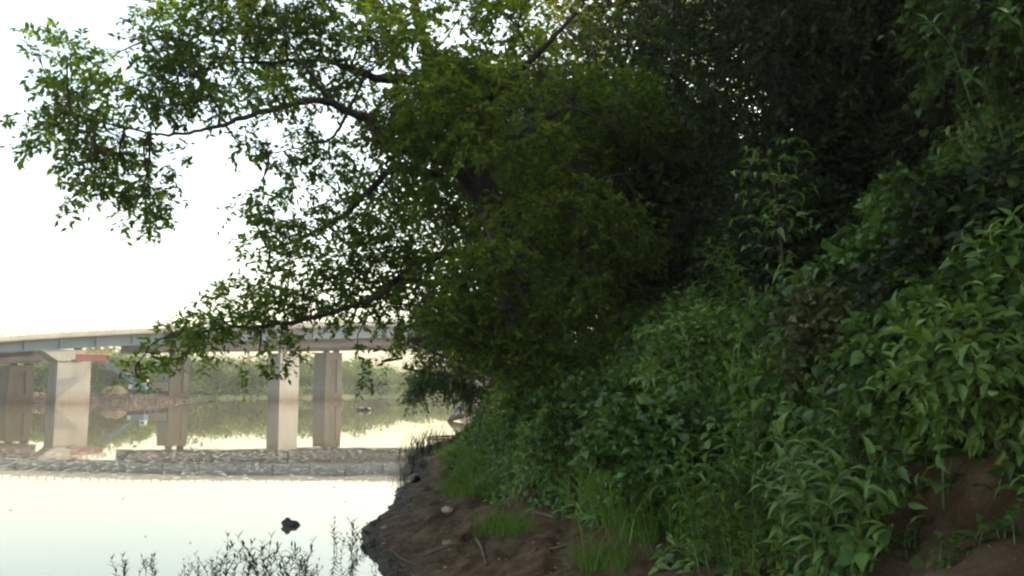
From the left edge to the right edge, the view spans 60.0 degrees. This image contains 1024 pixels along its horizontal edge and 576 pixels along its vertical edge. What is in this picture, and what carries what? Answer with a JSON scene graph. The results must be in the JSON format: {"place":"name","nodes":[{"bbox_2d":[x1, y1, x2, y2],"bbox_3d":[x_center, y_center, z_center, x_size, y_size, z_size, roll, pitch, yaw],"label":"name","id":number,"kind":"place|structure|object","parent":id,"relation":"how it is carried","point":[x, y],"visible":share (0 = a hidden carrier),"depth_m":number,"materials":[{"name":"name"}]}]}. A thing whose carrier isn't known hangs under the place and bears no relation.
{"place":"outdoors","nodes":[
{"label":"outdoors","id":0,"kind":"place"},
{"bbox_2d":[33,393,211,402],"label":"gravel spit ground","id":1,"kind":"structure","parent":0,"point":[38,397],"depth_m":122.34,"materials":[{"name":"gravel"}]},
{"bbox_2d":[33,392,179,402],"bbox_3d":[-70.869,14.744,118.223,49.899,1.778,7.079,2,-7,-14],"label":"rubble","id":2,"kind":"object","parent":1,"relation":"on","point":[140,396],"visible":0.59,"depth_m":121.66,"materials":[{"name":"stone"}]},
{"bbox_2d":[97,361,150,393],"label":"crawler crane","id":3,"kind":"object","parent":1,"relation":"on","point":[132,387],"visible":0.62,"depth_m":123.66,"materials":[{"name":"blue paint"}]},
{"bbox_2d":[0,397,474,575],"bbox_3d":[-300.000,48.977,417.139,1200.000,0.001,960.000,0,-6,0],"label":"river water","id":4,"kind":"structure","parent":0,"point":[204,477],"depth_m":19.26,"materials":[{"name":"white liquid"}]},
{"bbox_2d":[217,533,260,575],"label":"water weed","id":5,"kind":"object","parent":4,"relation":"in","point":[228,561],"visible":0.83,"depth_m":9.33,"materials":[{"name":"green plant"}]},
{"bbox_2d":[237,530,317,575],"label":"water weed","id":6,"kind":"object","parent":4,"relation":"in","point":[265,558],"visible":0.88,"depth_m":9.16,"materials":[{"name":"green plant"}]},
{"bbox_2d":[0,336,569,402],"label":"bridge","id":7,"kind":"structure","parent":4,"relation":"in","point":[16,382],"depth_m":133.70,"materials":[{"name":"concrete"}]},
{"bbox_2d":[71,349,111,361],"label":"work platform","id":8,"kind":"structure","parent":7,"relation":"attached to","point":[97,356],"depth_m":110.98,"materials":[{"name":"red paint"}]},
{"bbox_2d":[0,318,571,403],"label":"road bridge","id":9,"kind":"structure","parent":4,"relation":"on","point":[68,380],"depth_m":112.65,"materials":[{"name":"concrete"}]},
{"bbox_2d":[272,540,302,575],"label":"water weed","id":10,"kind":"object","parent":4,"relation":"in","point":[285,572],"visible":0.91,"depth_m":9.22,"materials":[{"name":"green plant"}]},
{"bbox_2d":[291,547,313,575],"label":"water weed","id":11,"kind":"object","parent":4,"relation":"in","point":[304,571],"visible":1,"depth_m":8.96,"materials":[{"name":"green plant"}]},
{"bbox_2d":[34,382,454,397],"bbox_3d":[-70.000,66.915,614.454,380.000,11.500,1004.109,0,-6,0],"label":"bank ground","id":12,"kind":"structure","parent":0,"point":[309,395],"depth_m":182.64,"materials":[{"name":"plant"}]},
{"bbox_2d":[91,352,124,388],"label":"shore tree","id":13,"kind":"object","parent":12,"relation":"on","point":[100,369],"visible":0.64,"depth_m":161.74,"materials":[{"name":"green plant"}]},
{"bbox_2d":[114,357,144,389],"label":"shore tree","id":14,"kind":"object","parent":12,"relation":"on","point":[129,369],"visible":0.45,"depth_m":161.01,"materials":[{"name":"green plant"}]},
{"bbox_2d":[189,360,223,392],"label":"shore tree","id":15,"kind":"object","parent":12,"relation":"on","point":[206,377],"visible":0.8,"depth_m":171.54,"materials":[{"name":"green plant"}]},
{"bbox_2d":[209,360,231,392],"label":"shore tree","id":16,"kind":"object","parent":12,"relation":"on","point":[223,369],"visible":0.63,"depth_m":172.96,"materials":[{"name":"green plant"}]},
{"bbox_2d":[224,365,250,390],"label":"shore tree","id":17,"kind":"object","parent":12,"relation":"on","point":[233,378],"visible":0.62,"depth_m":175.52,"materials":[{"name":"green plant"}]},
{"bbox_2d":[33,382,455,397],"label":"bank brush","id":18,"kind":"object","parent":12,"relation":"on","point":[256,389],"visible":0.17,"depth_m":175.69,"materials":[{"name":"green plant"}]},
{"bbox_2d":[229,360,266,387],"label":"shore tree","id":19,"kind":"object","parent":12,"relation":"on","point":[250,366],"visible":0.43,"depth_m":178.52,"materials":[{"name":"green plant"}]},
{"bbox_2d":[18,346,501,389],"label":"woods","id":20,"kind":"object","parent":12,"relation":"on","point":[398,373],"visible":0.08,"depth_m":195.52,"materials":[{"name":"plant"}]},
{"bbox_2d":[342,362,358,390],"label":"shore tree","id":21,"kind":"object","parent":12,"relation":"on","point":[349,376],"visible":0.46,"depth_m":198.51,"materials":[{"name":"green plant"}]},
{"bbox_2d":[360,367,394,391],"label":"shore tree","id":22,"kind":"object","parent":12,"relation":"on","point":[376,373],"visible":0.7,"depth_m":196.74,"materials":[{"name":"green plant"}]},
{"bbox_2d":[0,0,791,379],"label":"sky","id":23,"kind":"structure","parent":0,"point":[51,279],"materials":[{"name":"white"}]},
{"bbox_2d":[447,400,483,420],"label":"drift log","id":24,"kind":"object","parent":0,"point":[453,416],"visible":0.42,"depth_m":53.93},
{"bbox_2d":[360,391,1023,575],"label":"riverbank ground","id":25,"kind":"structure","parent":0,"point":[959,513],"depth_m":7.21,"materials":[{"name":"soil"}]},
{"bbox_2d":[0,0,687,413],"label":"maple tree","id":26,"kind":"object","parent":25,"relation":"on","point":[496,328],"visible":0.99,"depth_m":13.24,"materials":[{"name":"green plant"}]},
{"bbox_2d":[331,515,364,550],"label":"water weed","id":27,"kind":"object","parent":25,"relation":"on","point":[335,538],"visible":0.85,"depth_m":11.04,"materials":[{"name":"green plant"}]},
{"bbox_2d":[399,431,444,458],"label":"reed clump","id":28,"kind":"object","parent":25,"relation":"on","point":[422,450],"visible":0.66,"depth_m":25.70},
{"bbox_2d":[426,470,472,498],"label":"grass tuft","id":29,"kind":"object","parent":25,"relation":"on","point":[449,487],"visible":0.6,"depth_m":14.52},
{"bbox_2d":[359,486,548,575],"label":"pebbles and clods","id":30,"kind":"object","parent":25,"relation":"on","point":[462,535],"visible":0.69,"depth_m":11.89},
{"bbox_2d":[450,469,496,501],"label":"grass tuft","id":31,"kind":"object","parent":25,"relation":"on","point":[466,489],"visible":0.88,"depth_m":12.86,"materials":[{"name":"plant"}]},
{"bbox_2d":[396,246,568,423],"bbox_3d":[-0.033,0.328,32.400,8.057,9.540,5.058,0,-6,0],"label":"drooping tree","id":32,"kind":"object","parent":25,"relation":"on","point":[465,391],"visible":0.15,"depth_m":30.58,"materials":[{"name":"green plant"}]},
{"bbox_2d":[439,499,529,539],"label":"grass tuft","id":33,"kind":"object","parent":25,"relation":"on","point":[487,523],"visible":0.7,"depth_m":10.33,"materials":[{"name":"plant"}]},
{"bbox_2d":[483,502,546,540],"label":"grass tuft","id":34,"kind":"object","parent":25,"relation":"on","point":[518,530],"visible":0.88,"depth_m":9.71,"materials":[{"name":"plant"}]},
{"bbox_2d":[503,397,592,497],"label":"bush","id":35,"kind":"object","parent":25,"relation":"on","point":[524,448],"visible":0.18,"depth_m":10.55,"materials":[{"name":"green plant"}]},
{"bbox_2d":[494,363,607,454],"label":"bush","id":36,"kind":"object","parent":25,"relation":"on","point":[514,415],"visible":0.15,"depth_m":12.73,"materials":[{"name":"green plant"}]},
{"bbox_2d":[516,443,611,513],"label":"grass tuft","id":37,"kind":"object","parent":25,"relation":"on","point":[584,483],"visible":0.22,"depth_m":8.88,"materials":[{"name":"plant"}]},
{"bbox_2d":[338,0,791,414],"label":"tree","id":38,"kind":"object","parent":25,"relation":"on","point":[667,138],"visible":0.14,"depth_m":17.36,"materials":[{"name":"green plant"}]},
{"bbox_2d":[519,359,653,479],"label":"bush","id":39,"kind":"object","parent":25,"relation":"on","point":[573,397],"visible":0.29,"depth_m":10.09,"materials":[{"name":"green plant"}]},
{"bbox_2d":[545,531,639,575],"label":"grass tuft","id":40,"kind":"object","parent":25,"relation":"on","point":[587,563],"visible":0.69,"depth_m":7.20,"materials":[{"name":"plant"}]},
{"bbox_2d":[547,522,642,572],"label":"grass tuft","id":41,"kind":"object","parent":25,"relation":"on","point":[599,550],"visible":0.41,"depth_m":7.30,"materials":[{"name":"plant"}]},
{"bbox_2d":[492,0,740,303],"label":"tree","id":42,"kind":"object","parent":25,"relation":"on","point":[553,13],"visible":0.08,"depth_m":27.36,"materials":[{"name":"green plant"}]},
{"bbox_2d":[582,533,669,575],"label":"grass tuft","id":43,"kind":"object","parent":25,"relation":"on","point":[616,557],"visible":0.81,"depth_m":6.69,"materials":[{"name":"plant"}]},
{"bbox_2d":[530,463,730,550],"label":"grass tuft","id":44,"kind":"object","parent":25,"relation":"on","point":[619,523],"visible":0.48,"depth_m":6.91,"materials":[{"name":"plant"}]},
{"bbox_2d":[620,463,661,555],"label":"leafy weed","id":45,"kind":"object","parent":25,"relation":"on","point":[641,508],"visible":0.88,"depth_m":6.86,"materials":[{"name":"green plant"}]},
{"bbox_2d":[572,482,710,544],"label":"grass tuft","id":46,"kind":"object","parent":25,"relation":"on","point":[634,528],"visible":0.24,"depth_m":6.97,"materials":[{"name":"plant"}]},
{"bbox_2d":[590,150,724,311],"bbox_3d":[3.615,-0.855,17.169,3.871,4.038,3.921,-5,-8,39],"label":"shrub","id":47,"kind":"object","parent":25,"relation":"on","point":[667,174],"visible":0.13,"depth_m":16.72,"materials":[{"name":"green plant"}]},
{"bbox_2d":[566,381,759,541],"bbox_3d":[1.437,1.489,7.430,1.944,1.417,1.814,0,-6,0],"label":"bush","id":48,"kind":"object","parent":25,"relation":"on","point":[653,427],"visible":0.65,"depth_m":7.17,"materials":[{"name":"green plant"}]},
{"bbox_2d":[445,347,886,575],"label":"grass","id":49,"kind":"structure","parent":25,"relation":"on","point":[477,454],"depth_m":6.30,"materials":[{"name":"plant"}]},
{"bbox_2d":[644,455,691,531],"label":"leafy weed","id":50,"kind":"object","parent":25,"relation":"on","point":[656,486],"visible":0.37,"depth_m":6.82,"materials":[{"name":"green plant"}]},
{"bbox_2d":[662,283,698,333],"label":"leafy weed","id":51,"kind":"object","parent":25,"relation":"on","point":[689,309],"visible":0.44,"depth_m":9.27,"materials":[{"name":"green plant"}]},
{"bbox_2d":[568,0,804,197],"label":"tree","id":52,"kind":"object","parent":25,"relation":"on","point":[643,45],"visible":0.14,"depth_m":19.68,"materials":[{"name":"green plant"}]},
{"bbox_2d":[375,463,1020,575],"bbox_3d":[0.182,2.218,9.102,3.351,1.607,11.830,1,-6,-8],"label":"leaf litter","id":53,"kind":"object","parent":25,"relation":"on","point":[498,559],"visible":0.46,"depth_m":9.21,"materials":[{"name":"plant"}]},
{"bbox_2d":[621,290,778,425],"bbox_3d":[2.046,0.824,8.728,1.919,1.551,1.855,0,-6,0],"label":"bush","id":54,"kind":"object","parent":25,"relation":"on","point":[666,354],"visible":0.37,"depth_m":8.54,"materials":[{"name":"green plant"}]},
{"bbox_2d":[659,439,745,575],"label":"leafy weed","id":55,"kind":"object","parent":25,"relation":"on","point":[686,503],"visible":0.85,"depth_m":5.93,"materials":[{"name":"green plant"}]},
{"bbox_2d":[676,448,764,570],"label":"leafy weed","id":56,"kind":"object","parent":25,"relation":"on","point":[741,488],"visible":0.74,"depth_m":6.03,"materials":[{"name":"green plant"}]},
{"bbox_2d":[694,233,755,302],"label":"leafy weed","id":57,"kind":"object","parent":25,"relation":"on","point":[736,276],"visible":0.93,"depth_m":9.12,"materials":[{"name":"green plant"}]},
{"bbox_2d":[651,120,798,271],"bbox_3d":[5.192,-1.321,17.215,4.918,3.987,4.676,6,-9,-41],"label":"shrub","id":58,"kind":"object","parent":25,"relation":"on","point":[705,158],"visible":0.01,"depth_m":16.97,"materials":[{"name":"green plant"}]},
{"bbox_2d":[697,404,758,559],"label":"leafy weed","id":59,"kind":"object","parent":25,"relation":"on","point":[726,438],"visible":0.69,"depth_m":6.09,"materials":[{"name":"green plant"}]},
{"bbox_2d":[711,264,747,313],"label":"leafy weed","id":60,"kind":"object","parent":25,"relation":"on","point":[727,294],"visible":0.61,"depth_m":8.98,"materials":[{"name":"green plant"}]},
{"bbox_2d":[666,371,793,432],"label":"grass tuft","id":61,"kind":"object","parent":25,"relation":"on","point":[747,406],"visible":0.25,"depth_m":7.39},
{"bbox_2d":[443,80,1023,575],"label":"undergrowth","id":62,"kind":"object","parent":25,"relation":"on","point":[853,558],"visible":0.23,"depth_m":6.79,"materials":[{"name":"green plant"}]},
{"bbox_2d":[916,12,973,108],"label":"leaf sprig","id":63,"kind":"object","parent":62,"relation":"on","point":[929,23],"visible":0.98,"depth_m":4.94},
{"bbox_2d":[990,5,1023,43],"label":"leaf sprig","id":64,"kind":"object","parent":62,"relation":"on","point":[1008,13],"visible":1,"depth_m":4.57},
{"bbox_2d":[678,298,795,380],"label":"grass tuft","id":65,"kind":"object","parent":25,"relation":"on","point":[739,361],"visible":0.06,"depth_m":7.77,"materials":[{"name":"plant"}]},
{"bbox_2d":[659,93,820,267],"bbox_3d":[4.242,-1.253,14.261,3.814,3.925,4.162,0,-6,0],"label":"shrub","id":66,"kind":"object","parent":25,"relation":"on","point":[708,201],"visible":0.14,"depth_m":14.07,"materials":[{"name":"green plant"}]},
{"bbox_2d":[674,329,812,408],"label":"grass tuft","id":67,"kind":"object","parent":25,"relation":"on","point":[756,391],"visible":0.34,"depth_m":7.23,"materials":[{"name":"plant"}]},
{"bbox_2d":[710,479,781,575],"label":"leafy weed","id":68,"kind":"object","parent":25,"relation":"on","point":[736,514],"visible":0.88,"depth_m":5.59,"materials":[{"name":"green plant"}]},
{"bbox_2d":[691,0,824,111],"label":"tree","id":69,"kind":"object","parent":25,"relation":"on","point":[735,77],"depth_m":14.01,"materials":[{"name":"green plant"}]},
{"bbox_2d":[698,255,832,407],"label":"bush","id":70,"kind":"object","parent":25,"relation":"on","point":[776,301],"visible":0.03,"depth_m":7.79,"materials":[{"name":"green plant"}]},
{"bbox_2d":[739,431,811,543],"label":"leafy weed","id":71,"kind":"object","parent":25,"relation":"on","point":[770,484],"visible":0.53,"depth_m":5.37,"materials":[{"name":"green plant"}]},
{"bbox_2d":[677,156,874,311],"bbox_3d":[3.514,-0.284,10.477,3.196,2.277,2.994,0,-6,0],"label":"shrub","id":72,"kind":"object","parent":25,"relation":"on","point":[807,247],"visible":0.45,"depth_m":9.78,"materials":[{"name":"green plant"}]},
{"bbox_2d":[729,136,822,298],"bbox_3d":[2.593,-0.225,8.563,0.871,2.493,1.114,-4,-8,33],"label":"sapling","id":73,"kind":"object","parent":25,"relation":"on","point":[780,230],"visible":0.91,"depth_m":8.62,"materials":[{"name":"green plant"}]},
{"bbox_2d":[724,398,828,547],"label":"leafy weed","id":74,"kind":"object","parent":25,"relation":"on","point":[755,404],"visible":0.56,"depth_m":5.94,"materials":[{"name":"green plant"}]},
{"bbox_2d":[755,454,820,560],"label":"leafy weed","id":75,"kind":"object","parent":25,"relation":"on","point":[779,522],"visible":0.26,"depth_m":5.57,"materials":[{"name":"green plant"}]},
{"bbox_2d":[754,443,859,575],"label":"leafy weed","id":76,"kind":"object","parent":25,"relation":"on","point":[781,503],"visible":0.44,"depth_m":5.16,"materials":[{"name":"green plant"}]},
{"bbox_2d":[754,260,869,403],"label":"bush","id":77,"kind":"object","parent":25,"relation":"on","point":[810,325],"visible":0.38,"depth_m":6.43,"materials":[{"name":"green plant"}]},
{"bbox_2d":[777,444,854,570],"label":"leafy weed","id":78,"kind":"object","parent":25,"relation":"on","point":[804,519],"visible":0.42,"depth_m":5.09,"materials":[{"name":"green plant"}]},
{"bbox_2d":[791,435,843,531],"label":"leafy weed","id":79,"kind":"object","parent":25,"relation":"on","point":[800,451],"visible":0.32,"depth_m":5.34,"materials":[{"name":"green plant"}]},
{"bbox_2d":[626,0,1023,179],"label":"tree","id":80,"kind":"object","parent":25,"relation":"on","point":[839,15],"visible":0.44,"depth_m":10.39,"materials":[{"name":"green plant"}]},
{"bbox_2d":[758,410,898,575],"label":"leafy weed","id":81,"kind":"object","parent":25,"relation":"on","point":[834,490],"visible":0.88,"depth_m":4.69,"materials":[{"name":"green plant"}]},
{"bbox_2d":[786,408,870,531],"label":"leafy weed","id":82,"kind":"object","parent":25,"relation":"on","point":[827,459],"visible":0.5,"depth_m":4.99,"materials":[{"name":"green plant"}]},
{"bbox_2d":[796,409,864,494],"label":"broadleaf plant","id":83,"kind":"object","parent":25,"relation":"on","point":[806,418],"visible":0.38,"depth_m":5.50,"materials":[{"name":"green plant"}]},
{"bbox_2d":[667,0,994,208],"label":"tree","id":84,"kind":"object","parent":25,"relation":"on","point":[758,80],"visible":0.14,"depth_m":11.92,"materials":[{"name":"green plant"}]},
{"bbox_2d":[807,364,857,439],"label":"broadleaf plant","id":85,"kind":"object","parent":25,"relation":"on","point":[832,390],"visible":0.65,"depth_m":5.71,"materials":[{"name":"green plant"}]},
{"bbox_2d":[710,53,981,228],"bbox_3d":[4.507,-1.338,11.893,3.775,3.302,3.556,0,-6,0],"label":"shrub","id":86,"kind":"object","parent":25,"relation":"on","point":[842,172],"visible":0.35,"depth_m":11.29,"materials":[{"name":"green plant"}]},
{"bbox_2d":[794,395,897,530],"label":"leafy weed","id":87,"kind":"object","parent":25,"relation":"on","point":[830,430],"visible":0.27,"depth_m":5.39,"materials":[{"name":"green plant"}]},
{"bbox_2d":[776,190,916,340],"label":"bush","id":88,"kind":"object","parent":25,"relation":"on","point":[836,265],"visible":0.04,"depth_m":6.68,"materials":[{"name":"green plant"}]},
{"bbox_2d":[834,454,914,565],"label":"leafy weed","id":89,"kind":"object","parent":25,"relation":"on","point":[875,515],"visible":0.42,"depth_m":4.66,"materials":[{"name":"green plant"}]},
{"bbox_2d":[811,270,953,462],"bbox_3d":[2.466,0.466,5.074,1.398,1.174,1.319,-3,-7,25],"label":"bush","id":90,"kind":"object","parent":25,"relation":"on","point":[855,378],"visible":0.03,"depth_m":5.12,"materials":[{"name":"green plant"}]},
{"bbox_2d":[872,527,920,559],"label":"seedling","id":91,"kind":"object","parent":25,"relation":"on","point":[890,549],"visible":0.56,"depth_m":4.59,"materials":[{"name":"green plant"}]},
{"bbox_2d":[869,410,947,492],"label":"broadleaf plant","id":92,"kind":"object","parent":25,"relation":"on","point":[932,457],"visible":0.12,"depth_m":4.92,"materials":[{"name":"green plant"}]},
{"bbox_2d":[865,344,953,474],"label":"broadleaf plant","id":93,"kind":"object","parent":25,"relation":"on","point":[891,463],"visible":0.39,"depth_m":4.82,"materials":[{"name":"green plant"}]},
{"bbox_2d":[895,515,935,550],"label":"seedling","id":94,"kind":"object","parent":25,"relation":"on","point":[908,539],"visible":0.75,"depth_m":4.55,"materials":[{"name":"green plant"}]},
{"bbox_2d":[840,150,993,248],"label":"vine shrub","id":95,"kind":"object","parent":25,"relation":"on","point":[887,180],"visible":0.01,"depth_m":6.85,"materials":[{"name":"green plant"}]},
{"bbox_2d":[837,133,1023,336],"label":"bush","id":96,"kind":"object","parent":25,"relation":"on","point":[941,215],"visible":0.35,"depth_m":5.46,"materials":[{"name":"green plant"}]},
{"bbox_2d":[840,242,1023,450],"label":"bush","id":97,"kind":"object","parent":25,"relation":"on","point":[1007,283],"visible":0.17,"depth_m":4.71,"materials":[{"name":"green plant"}]},
{"bbox_2d":[852,0,1021,89],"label":"tree","id":98,"kind":"object","parent":25,"relation":"on","point":[903,28],"visible":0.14,"depth_m":9.11,"materials":[{"name":"green plant"}]},
{"bbox_2d":[855,274,1023,502],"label":"bush","id":99,"kind":"object","parent":25,"relation":"on","point":[973,374],"visible":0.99,"depth_m":4.20,"materials":[{"name":"green plant"}]},
{"bbox_2d":[902,424,992,509],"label":"broadleaf plant","id":100,"kind":"object","parent":25,"relation":"on","point":[937,487],"visible":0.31,"depth_m":4.42,"materials":[{"name":"green plant"}]},
{"bbox_2d":[877,0,1023,137],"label":"vine shrub","id":101,"kind":"object","parent":25,"relation":"on","point":[976,11],"visible":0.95,"depth_m":7.04,"materials":[{"name":"green plant"}]},
{"bbox_2d":[955,66,1007,152],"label":"leaf sprig","id":102,"kind":"object","parent":101,"relation":"attached to","point":[970,74],"visible":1,"depth_m":4.98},
{"bbox_2d":[929,530,972,566],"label":"seedling","id":103,"kind":"object","parent":25,"relation":"on","point":[940,536],"visible":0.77,"depth_m":4.07,"materials":[{"name":"green plant"}]},
{"bbox_2d":[919,421,985,493],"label":"broadleaf plant","id":104,"kind":"object","parent":25,"relation":"on","point":[950,474],"visible":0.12,"depth_m":4.57,"materials":[{"name":"green plant"}]},
{"bbox_2d":[951,513,1001,555],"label":"seedling","id":105,"kind":"object","parent":25,"relation":"on","point":[982,526],"visible":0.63,"depth_m":4.03,"materials":[{"name":"green plant"}]},
{"bbox_2d":[983,395,1023,495],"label":"broadleaf plant","id":106,"kind":"object","parent":25,"relation":"on","point":[1001,475],"visible":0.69,"depth_m":4.11,"materials":[{"name":"green plant"}]},
{"bbox_2d":[986,401,1023,491],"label":"broadleaf plant","id":107,"kind":"object","parent":25,"relation":"on","point":[1014,486],"visible":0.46,"depth_m":4.02,"materials":[{"name":"green plant"}]},
{"bbox_2d":[988,503,1023,543],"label":"seedling","id":108,"kind":"object","parent":25,"relation":"on","point":[1013,511],"visible":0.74,"depth_m":3.92,"materials":[{"name":"green plant"}]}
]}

